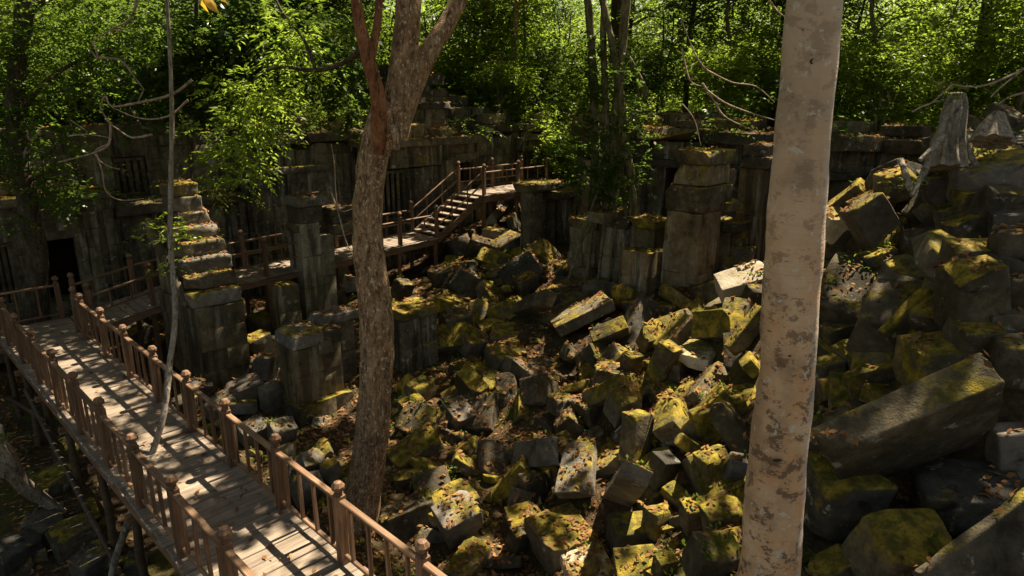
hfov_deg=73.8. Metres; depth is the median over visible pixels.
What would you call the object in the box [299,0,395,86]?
slim tree
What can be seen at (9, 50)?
canopy tree
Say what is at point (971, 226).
stone block
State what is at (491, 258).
rubble block
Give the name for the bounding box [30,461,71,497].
stone block
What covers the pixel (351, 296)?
rubble block
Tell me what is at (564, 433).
rubble block
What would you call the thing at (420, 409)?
rubble block
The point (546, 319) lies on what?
rubble block
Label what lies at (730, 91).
shrub thicket
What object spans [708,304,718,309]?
rubble block
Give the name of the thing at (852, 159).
wall
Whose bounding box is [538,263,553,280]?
rubble block
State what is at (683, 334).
rubble block
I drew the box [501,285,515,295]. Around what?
rubble block
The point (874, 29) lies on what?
slim tree
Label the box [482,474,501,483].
rubble block
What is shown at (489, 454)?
rubble block
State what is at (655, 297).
rubble block
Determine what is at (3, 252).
window
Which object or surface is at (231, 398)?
stone block
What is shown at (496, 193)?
wooden landing
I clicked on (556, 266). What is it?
rubble block
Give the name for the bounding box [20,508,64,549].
stone block
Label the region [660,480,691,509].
rubble block
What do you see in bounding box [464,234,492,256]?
rubble block
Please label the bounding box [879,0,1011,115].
bushy tree
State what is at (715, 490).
rubble block
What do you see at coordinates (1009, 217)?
stone block
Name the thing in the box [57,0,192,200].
dead branch
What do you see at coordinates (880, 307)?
rubble block
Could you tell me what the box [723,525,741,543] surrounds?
rubble block
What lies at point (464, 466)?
rubble block
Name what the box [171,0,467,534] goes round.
forked tree
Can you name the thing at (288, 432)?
stone block
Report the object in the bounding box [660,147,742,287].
great pier
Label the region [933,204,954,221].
stone block
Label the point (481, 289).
rubble block
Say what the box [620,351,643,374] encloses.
stone block
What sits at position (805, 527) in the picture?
rubble block
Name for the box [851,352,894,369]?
rubble block
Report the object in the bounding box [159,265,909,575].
stone rubble
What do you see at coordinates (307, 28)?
bushy tree
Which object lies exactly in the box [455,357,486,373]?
rubble block
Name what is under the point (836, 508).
stone block
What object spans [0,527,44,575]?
stone block
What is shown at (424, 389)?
stone block
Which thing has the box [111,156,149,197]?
window
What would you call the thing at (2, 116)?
bushy tree
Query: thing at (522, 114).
creeper
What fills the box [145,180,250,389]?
stepped pier
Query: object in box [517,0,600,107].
bushy tree
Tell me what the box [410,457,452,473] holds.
rubble block
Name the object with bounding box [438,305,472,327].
stone block
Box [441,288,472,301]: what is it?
rubble block
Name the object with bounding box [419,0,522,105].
bushy tree
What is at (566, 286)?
stone lintel
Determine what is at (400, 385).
rubble block
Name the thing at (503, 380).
rubble block
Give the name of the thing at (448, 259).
rubble block
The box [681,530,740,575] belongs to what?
stone block
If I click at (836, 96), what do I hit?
shrub thicket
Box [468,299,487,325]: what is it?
rubble block
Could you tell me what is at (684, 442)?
rubble block
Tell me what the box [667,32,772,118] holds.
shrub thicket
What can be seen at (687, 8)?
slim tree
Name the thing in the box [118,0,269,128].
bushy tree
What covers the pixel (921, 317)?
rubble block
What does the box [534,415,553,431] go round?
rubble block
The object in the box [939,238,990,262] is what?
stone block
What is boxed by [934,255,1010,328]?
stone block
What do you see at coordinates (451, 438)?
rubble block
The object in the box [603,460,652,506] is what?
stone block
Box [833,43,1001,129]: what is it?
shrub thicket
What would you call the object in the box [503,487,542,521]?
rubble block
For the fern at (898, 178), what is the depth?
10.26 m
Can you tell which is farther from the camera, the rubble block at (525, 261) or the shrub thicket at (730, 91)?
the shrub thicket at (730, 91)
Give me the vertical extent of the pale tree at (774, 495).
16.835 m
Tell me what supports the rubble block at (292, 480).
on the ground
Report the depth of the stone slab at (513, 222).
25.97 m
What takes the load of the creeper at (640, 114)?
hanging from the wall at (852, 159)
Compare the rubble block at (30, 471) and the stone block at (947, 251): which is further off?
the rubble block at (30, 471)
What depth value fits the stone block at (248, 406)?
15.67 m
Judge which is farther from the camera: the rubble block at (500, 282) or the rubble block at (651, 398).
the rubble block at (500, 282)
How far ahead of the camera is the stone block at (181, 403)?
15.62 m
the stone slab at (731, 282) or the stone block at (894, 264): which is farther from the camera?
the stone slab at (731, 282)
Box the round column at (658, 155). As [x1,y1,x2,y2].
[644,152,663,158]
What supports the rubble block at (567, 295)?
on the ground
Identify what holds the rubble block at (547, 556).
on the ground
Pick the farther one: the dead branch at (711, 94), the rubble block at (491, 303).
the rubble block at (491, 303)
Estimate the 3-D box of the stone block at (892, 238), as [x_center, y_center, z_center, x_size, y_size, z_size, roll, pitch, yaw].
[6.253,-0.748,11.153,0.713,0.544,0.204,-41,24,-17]
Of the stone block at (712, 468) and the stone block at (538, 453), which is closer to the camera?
the stone block at (712, 468)
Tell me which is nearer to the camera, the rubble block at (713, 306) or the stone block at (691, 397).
the stone block at (691, 397)
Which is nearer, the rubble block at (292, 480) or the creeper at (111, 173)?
the rubble block at (292, 480)
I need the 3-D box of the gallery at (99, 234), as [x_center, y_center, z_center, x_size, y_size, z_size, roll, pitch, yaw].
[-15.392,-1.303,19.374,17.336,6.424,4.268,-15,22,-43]
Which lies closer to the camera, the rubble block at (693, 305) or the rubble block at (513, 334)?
the rubble block at (693, 305)
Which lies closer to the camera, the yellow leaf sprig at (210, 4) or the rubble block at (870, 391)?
the yellow leaf sprig at (210, 4)
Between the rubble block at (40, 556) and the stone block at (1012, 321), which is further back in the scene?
the rubble block at (40, 556)
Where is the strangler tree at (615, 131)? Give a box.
[531,0,664,282]
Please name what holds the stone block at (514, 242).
on the ground
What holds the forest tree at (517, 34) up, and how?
on the ground
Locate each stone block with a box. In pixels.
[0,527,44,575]
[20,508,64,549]
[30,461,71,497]
[45,513,97,564]
[68,539,113,575]
[108,321,129,336]
[126,320,153,347]
[171,394,197,413]
[190,377,213,402]
[204,391,236,420]
[224,373,263,403]
[229,398,257,414]
[236,414,267,446]
[247,329,270,353]
[248,309,271,332]
[251,351,278,380]
[258,379,284,412]
[264,335,275,352]
[266,416,297,444]
[291,470,323,509]
[295,448,324,472]
[319,458,342,484]
[337,285,347,304]
[338,266,350,279]
[340,275,355,292]
[390,278,414,299]
[397,393,425,413]
[404,374,435,400]
[427,262,454,287]
[431,490,483,549]
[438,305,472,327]
[441,396,475,430]
[458,329,489,358]
[484,340,527,371]
[487,230,520,252]
[504,500,540,527]
[510,436,559,467]
[512,270,539,295]
[514,289,556,316]
[518,469,547,499]
[550,292,614,336]
[553,407,584,437]
[554,438,596,498]
[560,541,613,575]
[567,394,602,427]
[574,342,606,367]
[603,386,641,427]
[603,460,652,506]
[606,511,653,553]
[612,544,655,575]
[618,409,652,465]
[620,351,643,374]
[636,308,691,352]
[641,503,674,540]
[646,450,680,490]
[651,550,678,575]
[652,397,690,447]
[678,338,715,371]
[679,495,705,537]
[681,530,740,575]
[683,361,727,407]
[688,394,747,442]
[691,309,743,340]
[692,444,728,484]
[698,495,742,530]
[722,452,747,481]
[741,283,761,304]
[803,455,897,541]
[814,353,845,397]
[818,321,854,346]
[819,252,879,323]
[825,205,849,243]
[827,177,866,207]
[839,192,901,250]
[841,508,952,575]
[844,359,894,403]
[857,248,898,266]
[860,296,865,310]
[873,167,916,204]
[877,289,933,351]
[878,217,908,247]
[879,253,925,280]
[892,331,962,385]
[909,459,1023,536]
[916,169,948,205]
[930,128,973,142]
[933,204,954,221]
[934,211,987,237]
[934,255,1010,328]
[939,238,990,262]
[941,317,1007,359]
[945,145,1023,198]
[948,188,977,213]
[965,183,1023,217]
[970,132,1023,147]
[984,421,1023,482]
[986,225,1023,259]
[986,333,1023,389]
[987,209,1023,236]
[991,307,1023,332]
[1009,271,1023,306]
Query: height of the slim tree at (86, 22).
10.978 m
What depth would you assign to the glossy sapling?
19.37 m
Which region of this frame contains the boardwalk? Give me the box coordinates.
[0,276,446,575]
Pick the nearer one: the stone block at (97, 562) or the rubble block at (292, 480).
the stone block at (97, 562)
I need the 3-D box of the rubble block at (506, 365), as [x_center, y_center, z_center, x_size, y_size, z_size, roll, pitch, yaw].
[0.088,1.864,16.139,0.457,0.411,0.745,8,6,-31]
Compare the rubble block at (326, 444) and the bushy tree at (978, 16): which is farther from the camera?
the bushy tree at (978, 16)
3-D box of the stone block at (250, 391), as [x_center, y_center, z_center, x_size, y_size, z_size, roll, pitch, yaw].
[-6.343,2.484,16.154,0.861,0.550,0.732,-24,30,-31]
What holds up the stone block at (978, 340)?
on the ground
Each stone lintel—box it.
[546,277,611,292]
[621,300,678,314]
[812,353,1004,479]
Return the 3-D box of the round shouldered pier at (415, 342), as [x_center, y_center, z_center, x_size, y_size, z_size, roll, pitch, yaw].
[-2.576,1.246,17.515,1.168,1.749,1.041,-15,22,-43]
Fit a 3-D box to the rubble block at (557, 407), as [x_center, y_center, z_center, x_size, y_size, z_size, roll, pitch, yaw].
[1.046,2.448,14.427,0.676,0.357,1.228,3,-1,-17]
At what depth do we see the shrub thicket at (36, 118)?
29.52 m
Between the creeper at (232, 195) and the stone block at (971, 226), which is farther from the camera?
the creeper at (232, 195)
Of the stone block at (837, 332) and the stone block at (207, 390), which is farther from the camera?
the stone block at (207, 390)
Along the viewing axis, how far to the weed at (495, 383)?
15.30 m
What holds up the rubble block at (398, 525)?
on the ground
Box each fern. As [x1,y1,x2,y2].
[0,431,33,445]
[878,175,930,190]
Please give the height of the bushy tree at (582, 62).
8.608 m
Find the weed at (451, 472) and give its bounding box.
[434,462,459,478]
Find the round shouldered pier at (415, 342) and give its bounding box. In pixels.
[392,297,440,373]
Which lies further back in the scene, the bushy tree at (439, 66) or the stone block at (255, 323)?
the bushy tree at (439, 66)
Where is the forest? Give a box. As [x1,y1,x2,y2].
[8,0,1023,125]
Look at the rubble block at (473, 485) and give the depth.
12.48 m
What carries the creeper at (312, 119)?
hanging from the wall at (314, 174)
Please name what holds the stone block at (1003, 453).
on the rubble block
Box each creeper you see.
[0,145,141,202]
[150,153,269,214]
[264,88,361,157]
[320,94,369,137]
[438,92,507,144]
[499,79,566,132]
[589,95,679,145]
[653,82,777,145]
[831,86,881,146]
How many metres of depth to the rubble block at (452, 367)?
17.12 m
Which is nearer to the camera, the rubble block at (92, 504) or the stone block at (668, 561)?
the stone block at (668, 561)
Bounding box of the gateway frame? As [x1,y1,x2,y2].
[512,179,582,250]
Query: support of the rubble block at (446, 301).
on the ground
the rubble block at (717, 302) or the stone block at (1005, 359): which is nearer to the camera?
the stone block at (1005, 359)
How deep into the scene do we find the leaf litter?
13.51 m
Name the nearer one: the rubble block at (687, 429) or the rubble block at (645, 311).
the rubble block at (687, 429)
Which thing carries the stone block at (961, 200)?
on the ground
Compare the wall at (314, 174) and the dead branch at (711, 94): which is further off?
the wall at (314, 174)
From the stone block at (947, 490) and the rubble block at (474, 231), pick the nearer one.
the stone block at (947, 490)
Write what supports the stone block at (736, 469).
on the ground
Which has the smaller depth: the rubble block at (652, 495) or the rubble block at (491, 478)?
the rubble block at (652, 495)
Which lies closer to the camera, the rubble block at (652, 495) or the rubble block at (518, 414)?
the rubble block at (652, 495)
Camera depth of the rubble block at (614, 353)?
14.72 m
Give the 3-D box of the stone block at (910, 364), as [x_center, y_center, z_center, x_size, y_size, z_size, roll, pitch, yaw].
[4.958,0.872,7.972,0.751,0.552,0.594,-7,20,4]
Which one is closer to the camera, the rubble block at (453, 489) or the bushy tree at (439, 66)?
the rubble block at (453, 489)
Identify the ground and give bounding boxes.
[0,94,1023,575]
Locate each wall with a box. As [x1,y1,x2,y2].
[237,117,362,295]
[568,107,931,217]
[587,207,666,296]
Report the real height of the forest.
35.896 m
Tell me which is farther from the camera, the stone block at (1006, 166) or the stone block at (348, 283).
the stone block at (348, 283)
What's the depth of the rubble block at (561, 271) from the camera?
20.31 m
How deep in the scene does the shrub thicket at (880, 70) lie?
19.24 m
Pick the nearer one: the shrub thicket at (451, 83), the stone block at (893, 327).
the stone block at (893, 327)
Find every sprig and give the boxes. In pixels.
[201,0,227,12]
[926,80,998,100]
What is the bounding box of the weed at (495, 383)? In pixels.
[488,371,505,398]
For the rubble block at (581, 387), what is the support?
on the ground
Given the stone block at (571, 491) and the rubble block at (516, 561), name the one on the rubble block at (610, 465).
the stone block at (571, 491)
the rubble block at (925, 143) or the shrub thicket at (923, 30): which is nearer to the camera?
the rubble block at (925, 143)
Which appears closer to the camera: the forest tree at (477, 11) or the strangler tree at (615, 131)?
the strangler tree at (615, 131)
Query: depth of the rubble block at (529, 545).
11.15 m
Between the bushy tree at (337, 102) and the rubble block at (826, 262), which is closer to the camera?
the rubble block at (826, 262)
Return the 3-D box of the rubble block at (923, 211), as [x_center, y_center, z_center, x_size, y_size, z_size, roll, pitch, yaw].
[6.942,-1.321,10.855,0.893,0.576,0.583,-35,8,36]
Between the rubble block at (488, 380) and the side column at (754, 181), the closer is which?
the rubble block at (488, 380)
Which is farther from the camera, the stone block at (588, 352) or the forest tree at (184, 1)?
the forest tree at (184, 1)
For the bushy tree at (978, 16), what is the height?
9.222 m
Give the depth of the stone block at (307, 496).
12.51 m
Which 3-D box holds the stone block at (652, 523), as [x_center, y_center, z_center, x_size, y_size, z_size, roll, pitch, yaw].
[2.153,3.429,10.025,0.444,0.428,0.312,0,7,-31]
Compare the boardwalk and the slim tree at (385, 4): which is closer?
the boardwalk
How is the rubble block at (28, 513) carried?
on the ground
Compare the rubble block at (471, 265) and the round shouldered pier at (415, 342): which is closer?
the round shouldered pier at (415, 342)
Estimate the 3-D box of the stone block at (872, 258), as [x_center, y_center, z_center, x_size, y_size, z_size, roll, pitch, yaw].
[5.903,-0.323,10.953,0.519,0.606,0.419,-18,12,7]
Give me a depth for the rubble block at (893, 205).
11.84 m
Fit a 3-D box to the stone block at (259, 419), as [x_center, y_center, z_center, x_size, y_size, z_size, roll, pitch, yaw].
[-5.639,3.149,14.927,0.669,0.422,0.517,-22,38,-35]
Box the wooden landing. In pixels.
[456,155,549,234]
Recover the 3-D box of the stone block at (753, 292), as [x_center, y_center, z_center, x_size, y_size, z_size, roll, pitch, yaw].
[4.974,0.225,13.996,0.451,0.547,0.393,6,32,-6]
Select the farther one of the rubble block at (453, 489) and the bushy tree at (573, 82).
the bushy tree at (573, 82)
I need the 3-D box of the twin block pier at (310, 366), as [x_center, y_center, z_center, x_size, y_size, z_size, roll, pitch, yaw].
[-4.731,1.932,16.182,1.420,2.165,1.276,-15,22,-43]
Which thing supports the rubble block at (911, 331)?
on the ground
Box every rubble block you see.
[18,556,34,574]
[25,511,32,516]
[26,469,34,476]
[31,506,71,518]
[34,546,48,561]
[86,497,101,522]
[98,515,117,530]
[108,556,124,567]
[122,551,148,575]
[215,417,240,430]
[253,305,264,312]
[268,465,295,484]
[282,442,295,459]
[286,409,295,420]
[288,476,296,494]
[311,417,329,426]
[311,437,333,457]
[347,294,355,300]
[380,487,433,538]
[386,422,445,467]
[393,373,413,394]
[393,401,449,438]
[393,468,421,489]
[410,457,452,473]
[411,465,451,491]
[414,526,444,545]
[427,478,481,529]
[433,293,469,312]
[437,322,477,353]
[439,427,467,444]
[440,385,462,401]
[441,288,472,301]
[443,266,484,297]
[444,233,469,256]
[444,255,463,262]
[444,535,490,575]
[447,355,462,373]
[447,435,477,460]
[450,451,481,475]
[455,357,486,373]
[462,393,498,432]
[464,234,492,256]
[467,261,477,272]
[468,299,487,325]
[469,227,478,237]
[469,482,481,500]
[475,247,512,267]
[475,280,504,302]
[475,318,504,338]
[477,440,509,474]
[480,368,503,392]
[481,264,497,272]
[482,226,507,239]
[482,296,498,318]
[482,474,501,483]
[485,262,508,279]
[486,296,522,321]
[487,555,524,569]
[490,322,515,343]
[491,455,533,503]
[494,277,504,286]
[495,372,517,408]
[497,251,543,291]
[497,256,512,264]
[500,331,519,341]
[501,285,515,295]
[501,355,516,371]
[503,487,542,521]
[504,527,528,554]
[505,433,536,457]
[508,247,522,255]
[510,356,573,383]
[513,388,528,422]
[519,375,558,406]
[521,527,536,558]
[524,502,598,572]
[527,240,560,263]
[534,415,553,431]
[534,465,559,488]
[537,297,579,324]
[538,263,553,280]
[546,392,573,416]
[551,261,568,275]
[553,287,592,305]
[554,267,567,275]
[554,275,574,282]
[555,430,574,462]
[559,343,580,363]
[561,380,590,394]
[571,268,597,279]
[578,363,593,381]
[578,425,603,442]
[582,279,617,298]
[582,374,650,406]
[589,315,629,346]
[590,358,635,387]
[592,342,627,369]
[596,437,620,477]
[605,307,617,316]
[611,285,639,310]
[611,425,654,444]
[621,294,664,343]
[635,487,662,510]
[639,446,672,467]
[641,374,680,406]
[650,295,659,300]
[650,395,665,425]
[652,313,692,348]
[659,284,690,309]
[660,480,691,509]
[668,361,688,382]
[669,514,680,528]
[672,375,694,401]
[672,384,742,452]
[673,433,702,454]
[681,299,705,313]
[682,445,724,495]
[692,280,718,303]
[704,476,745,500]
[705,297,722,309]
[705,482,742,508]
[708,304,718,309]
[709,402,749,459]
[713,297,753,341]
[721,383,755,406]
[722,324,744,369]
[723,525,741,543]
[732,246,756,266]
[739,351,759,378]
[803,521,810,530]
[808,401,863,454]
[808,450,818,455]
[808,544,853,575]
[814,378,828,404]
[817,336,831,356]
[823,260,830,269]
[824,230,851,259]
[828,371,850,412]
[829,339,851,370]
[845,190,896,208]
[845,272,922,351]
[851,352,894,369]
[859,382,891,402]
[864,158,922,190]
[896,225,935,254]
[907,329,916,333]
[908,275,938,332]
[911,229,954,280]
[912,201,938,225]
[921,137,929,158]
[967,114,981,130]
[983,102,1023,132]
[988,252,1023,271]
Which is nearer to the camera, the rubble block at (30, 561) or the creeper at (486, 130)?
the rubble block at (30, 561)
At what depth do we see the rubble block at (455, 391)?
15.62 m
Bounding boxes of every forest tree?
[57,0,158,120]
[129,0,226,38]
[424,0,534,84]
[453,0,566,133]
[583,0,689,102]
[633,0,739,107]
[702,0,843,126]
[712,2,781,119]
[841,0,892,55]
[882,0,972,44]
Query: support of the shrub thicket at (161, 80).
on the gallery at (99, 234)
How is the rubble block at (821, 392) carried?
on the ground
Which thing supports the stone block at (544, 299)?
on the ground
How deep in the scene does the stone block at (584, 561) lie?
9.72 m
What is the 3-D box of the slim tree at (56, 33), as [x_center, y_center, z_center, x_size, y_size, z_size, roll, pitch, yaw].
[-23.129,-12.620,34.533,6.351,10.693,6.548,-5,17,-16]
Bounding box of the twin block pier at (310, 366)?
[275,322,353,427]
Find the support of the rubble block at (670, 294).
on the ground
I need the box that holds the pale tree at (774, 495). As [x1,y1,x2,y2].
[737,0,843,575]
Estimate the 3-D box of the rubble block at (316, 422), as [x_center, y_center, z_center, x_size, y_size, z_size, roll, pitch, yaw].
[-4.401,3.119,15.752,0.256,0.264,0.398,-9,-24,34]
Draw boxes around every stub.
[267,280,302,334]
[567,215,598,272]
[599,216,635,283]
[716,217,751,272]
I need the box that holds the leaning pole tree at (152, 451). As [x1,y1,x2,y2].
[108,0,177,575]
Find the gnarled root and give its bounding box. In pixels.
[0,424,65,513]
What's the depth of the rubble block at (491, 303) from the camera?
20.02 m
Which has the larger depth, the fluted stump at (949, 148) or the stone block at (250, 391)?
the stone block at (250, 391)
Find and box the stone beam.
[421,263,479,272]
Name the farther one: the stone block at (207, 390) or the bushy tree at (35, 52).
the bushy tree at (35, 52)
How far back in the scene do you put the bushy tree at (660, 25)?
31.44 m
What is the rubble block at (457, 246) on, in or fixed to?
on the ground
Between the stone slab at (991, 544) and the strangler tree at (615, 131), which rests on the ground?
the stone slab at (991, 544)
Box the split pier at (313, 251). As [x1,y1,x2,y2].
[285,192,352,320]
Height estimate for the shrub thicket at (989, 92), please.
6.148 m
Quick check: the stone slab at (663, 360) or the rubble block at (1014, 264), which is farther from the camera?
the stone slab at (663, 360)
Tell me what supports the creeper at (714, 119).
hanging from the wall at (852, 159)
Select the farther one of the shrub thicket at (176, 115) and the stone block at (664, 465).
the shrub thicket at (176, 115)
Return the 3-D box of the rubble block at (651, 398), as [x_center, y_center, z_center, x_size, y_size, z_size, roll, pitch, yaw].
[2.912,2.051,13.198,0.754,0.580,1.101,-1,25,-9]
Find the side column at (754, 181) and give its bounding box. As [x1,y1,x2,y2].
[735,143,772,261]
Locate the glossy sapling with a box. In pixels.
[88,0,382,180]
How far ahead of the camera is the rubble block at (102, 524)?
12.85 m
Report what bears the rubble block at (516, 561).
on the ground
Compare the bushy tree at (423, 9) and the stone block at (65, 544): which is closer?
the stone block at (65, 544)
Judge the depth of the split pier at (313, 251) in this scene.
20.75 m
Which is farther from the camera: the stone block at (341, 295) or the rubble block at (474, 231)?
the rubble block at (474, 231)
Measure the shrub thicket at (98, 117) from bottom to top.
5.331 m
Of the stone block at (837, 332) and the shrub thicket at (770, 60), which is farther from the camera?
the shrub thicket at (770, 60)
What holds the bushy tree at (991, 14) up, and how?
on the ground
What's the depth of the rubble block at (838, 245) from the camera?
12.20 m
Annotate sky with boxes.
[12,0,1016,82]
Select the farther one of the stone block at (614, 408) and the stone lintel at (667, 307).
the stone lintel at (667, 307)
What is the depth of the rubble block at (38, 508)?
12.86 m
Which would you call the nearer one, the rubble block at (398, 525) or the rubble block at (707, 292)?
the rubble block at (398, 525)
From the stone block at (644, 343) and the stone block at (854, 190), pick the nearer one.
the stone block at (854, 190)
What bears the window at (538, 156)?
in the gallery at (417, 170)
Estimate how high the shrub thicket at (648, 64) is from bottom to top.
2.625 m
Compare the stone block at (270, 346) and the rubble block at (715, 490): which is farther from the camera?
the stone block at (270, 346)
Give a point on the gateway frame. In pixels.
(538, 216)
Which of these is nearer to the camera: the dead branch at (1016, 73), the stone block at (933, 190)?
the dead branch at (1016, 73)
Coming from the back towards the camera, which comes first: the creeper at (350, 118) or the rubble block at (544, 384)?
the creeper at (350, 118)
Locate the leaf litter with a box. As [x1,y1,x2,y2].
[0,47,1023,575]
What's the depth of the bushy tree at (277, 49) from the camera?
45.44 m
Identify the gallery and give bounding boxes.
[0,119,256,363]
[340,65,578,268]
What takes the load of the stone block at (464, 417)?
on the ground
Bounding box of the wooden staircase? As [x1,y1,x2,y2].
[408,168,483,242]
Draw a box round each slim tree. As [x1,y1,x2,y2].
[10,0,89,119]
[36,0,147,122]
[187,0,373,148]
[240,0,427,120]
[272,2,385,111]
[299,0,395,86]
[456,0,583,134]
[631,0,779,112]
[661,0,785,117]
[772,0,974,128]
[919,0,1023,113]
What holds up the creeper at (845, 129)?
hanging from the wall at (852, 159)
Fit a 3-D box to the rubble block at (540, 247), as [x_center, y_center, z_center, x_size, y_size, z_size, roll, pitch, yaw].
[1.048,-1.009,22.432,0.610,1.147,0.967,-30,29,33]
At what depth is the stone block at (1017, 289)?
7.71 m
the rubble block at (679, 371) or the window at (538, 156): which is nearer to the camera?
the rubble block at (679, 371)
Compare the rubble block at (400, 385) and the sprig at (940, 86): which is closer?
the sprig at (940, 86)
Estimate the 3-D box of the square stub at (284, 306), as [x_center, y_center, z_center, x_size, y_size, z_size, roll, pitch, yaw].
[-6.641,0.617,20.003,0.697,1.588,0.619,-15,22,-43]
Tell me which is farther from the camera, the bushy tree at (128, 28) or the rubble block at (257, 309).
the bushy tree at (128, 28)
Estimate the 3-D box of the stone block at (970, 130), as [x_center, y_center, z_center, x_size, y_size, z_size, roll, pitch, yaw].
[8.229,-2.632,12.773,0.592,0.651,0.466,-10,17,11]
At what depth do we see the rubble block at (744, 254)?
17.70 m
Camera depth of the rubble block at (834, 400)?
9.25 m
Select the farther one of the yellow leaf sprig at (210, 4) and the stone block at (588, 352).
the stone block at (588, 352)
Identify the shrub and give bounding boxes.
[123,212,208,247]
[146,247,187,280]
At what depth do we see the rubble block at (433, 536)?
11.68 m
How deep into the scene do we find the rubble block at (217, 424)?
15.23 m
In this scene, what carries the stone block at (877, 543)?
on the ground
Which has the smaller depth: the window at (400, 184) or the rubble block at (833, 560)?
the rubble block at (833, 560)
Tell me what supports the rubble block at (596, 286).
on the ground
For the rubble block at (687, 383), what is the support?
on the ground
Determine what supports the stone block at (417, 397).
on the ground
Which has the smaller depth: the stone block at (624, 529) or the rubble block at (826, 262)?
the stone block at (624, 529)
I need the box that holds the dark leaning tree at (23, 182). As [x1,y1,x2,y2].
[0,0,210,387]
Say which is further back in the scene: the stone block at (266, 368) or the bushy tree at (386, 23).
the bushy tree at (386, 23)
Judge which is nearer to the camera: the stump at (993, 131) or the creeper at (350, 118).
the stump at (993, 131)
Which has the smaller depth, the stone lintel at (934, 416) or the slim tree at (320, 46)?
the stone lintel at (934, 416)
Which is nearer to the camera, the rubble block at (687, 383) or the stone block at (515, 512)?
the stone block at (515, 512)
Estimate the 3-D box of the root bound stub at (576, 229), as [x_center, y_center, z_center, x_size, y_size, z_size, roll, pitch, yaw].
[2.515,-1.273,20.411,1.500,1.795,1.110,-15,22,-43]
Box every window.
[0,242,21,306]
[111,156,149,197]
[382,169,407,221]
[523,151,536,178]
[537,152,555,176]
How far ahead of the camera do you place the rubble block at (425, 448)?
13.80 m
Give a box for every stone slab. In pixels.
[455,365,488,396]
[481,205,507,228]
[506,202,520,231]
[644,339,682,382]
[714,261,763,303]
[724,305,760,355]
[901,190,922,224]
[912,487,1023,575]
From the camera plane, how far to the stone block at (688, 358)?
12.93 m
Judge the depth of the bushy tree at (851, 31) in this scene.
33.38 m
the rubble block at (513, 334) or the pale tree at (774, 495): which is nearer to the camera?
the pale tree at (774, 495)
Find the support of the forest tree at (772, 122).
on the ground
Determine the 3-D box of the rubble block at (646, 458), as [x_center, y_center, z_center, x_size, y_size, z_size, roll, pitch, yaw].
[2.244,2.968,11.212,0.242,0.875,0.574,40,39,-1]
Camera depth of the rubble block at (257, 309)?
21.84 m
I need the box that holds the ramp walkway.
[67,200,438,362]
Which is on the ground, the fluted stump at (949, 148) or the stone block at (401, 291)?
the stone block at (401, 291)
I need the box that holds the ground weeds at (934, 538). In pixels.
[2,110,1023,575]
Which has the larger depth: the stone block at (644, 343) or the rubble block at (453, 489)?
the stone block at (644, 343)
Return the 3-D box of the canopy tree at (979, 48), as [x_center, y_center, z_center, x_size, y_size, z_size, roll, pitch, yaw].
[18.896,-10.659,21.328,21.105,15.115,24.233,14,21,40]
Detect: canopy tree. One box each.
[0,9,30,123]
[609,0,621,101]
[967,0,998,115]
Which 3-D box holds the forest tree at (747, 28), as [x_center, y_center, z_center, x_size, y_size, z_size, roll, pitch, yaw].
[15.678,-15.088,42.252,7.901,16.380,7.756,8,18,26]
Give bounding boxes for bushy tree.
[0,0,98,126]
[0,1,49,117]
[36,0,185,122]
[114,0,183,117]
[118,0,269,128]
[183,0,328,149]
[202,15,299,133]
[212,4,320,133]
[283,1,372,126]
[316,8,390,128]
[329,2,457,123]
[346,2,424,110]
[377,11,474,96]
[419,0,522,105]
[419,0,564,134]
[420,0,535,105]
[494,5,570,105]
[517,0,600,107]
[517,7,607,111]
[519,62,625,163]
[540,32,632,118]
[597,4,721,112]
[736,0,906,119]
[753,0,926,118]
[877,0,1023,131]
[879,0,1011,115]
[966,0,1020,39]
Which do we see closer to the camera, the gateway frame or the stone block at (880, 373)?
the stone block at (880, 373)
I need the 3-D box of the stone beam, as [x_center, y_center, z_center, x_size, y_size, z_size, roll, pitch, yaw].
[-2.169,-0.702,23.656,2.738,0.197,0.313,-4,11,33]
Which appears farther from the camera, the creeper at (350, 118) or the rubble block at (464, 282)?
the creeper at (350, 118)
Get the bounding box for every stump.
[898,92,978,196]
[967,110,1017,149]
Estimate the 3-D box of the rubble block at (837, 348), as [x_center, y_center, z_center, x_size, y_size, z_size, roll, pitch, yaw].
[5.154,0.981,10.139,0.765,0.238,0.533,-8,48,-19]
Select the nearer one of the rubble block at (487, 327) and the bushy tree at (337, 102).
the rubble block at (487, 327)
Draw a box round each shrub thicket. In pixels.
[0,34,111,123]
[0,35,184,127]
[96,34,236,128]
[96,34,274,145]
[272,51,352,131]
[362,79,464,124]
[431,59,488,105]
[460,52,547,122]
[501,39,586,117]
[523,105,586,198]
[597,45,684,112]
[629,85,741,117]
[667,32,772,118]
[676,34,772,119]
[690,36,781,125]
[755,56,864,116]
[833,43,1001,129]
[836,21,974,132]
[845,2,1018,130]
[929,11,1023,117]
[929,26,1023,119]
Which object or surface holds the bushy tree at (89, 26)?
on the ground
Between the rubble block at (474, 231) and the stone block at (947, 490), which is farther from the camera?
the rubble block at (474, 231)
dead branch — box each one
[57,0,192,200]
[330,144,352,255]
[680,0,784,144]
[911,68,1023,112]
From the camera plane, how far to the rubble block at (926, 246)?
8.88 m
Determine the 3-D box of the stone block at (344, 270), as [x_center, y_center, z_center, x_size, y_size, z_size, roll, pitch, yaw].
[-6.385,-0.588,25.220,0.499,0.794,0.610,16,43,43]
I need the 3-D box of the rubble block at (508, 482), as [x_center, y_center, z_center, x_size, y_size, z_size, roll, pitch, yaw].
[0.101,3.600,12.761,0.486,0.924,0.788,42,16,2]
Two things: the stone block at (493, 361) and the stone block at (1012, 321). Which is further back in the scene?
the stone block at (493, 361)

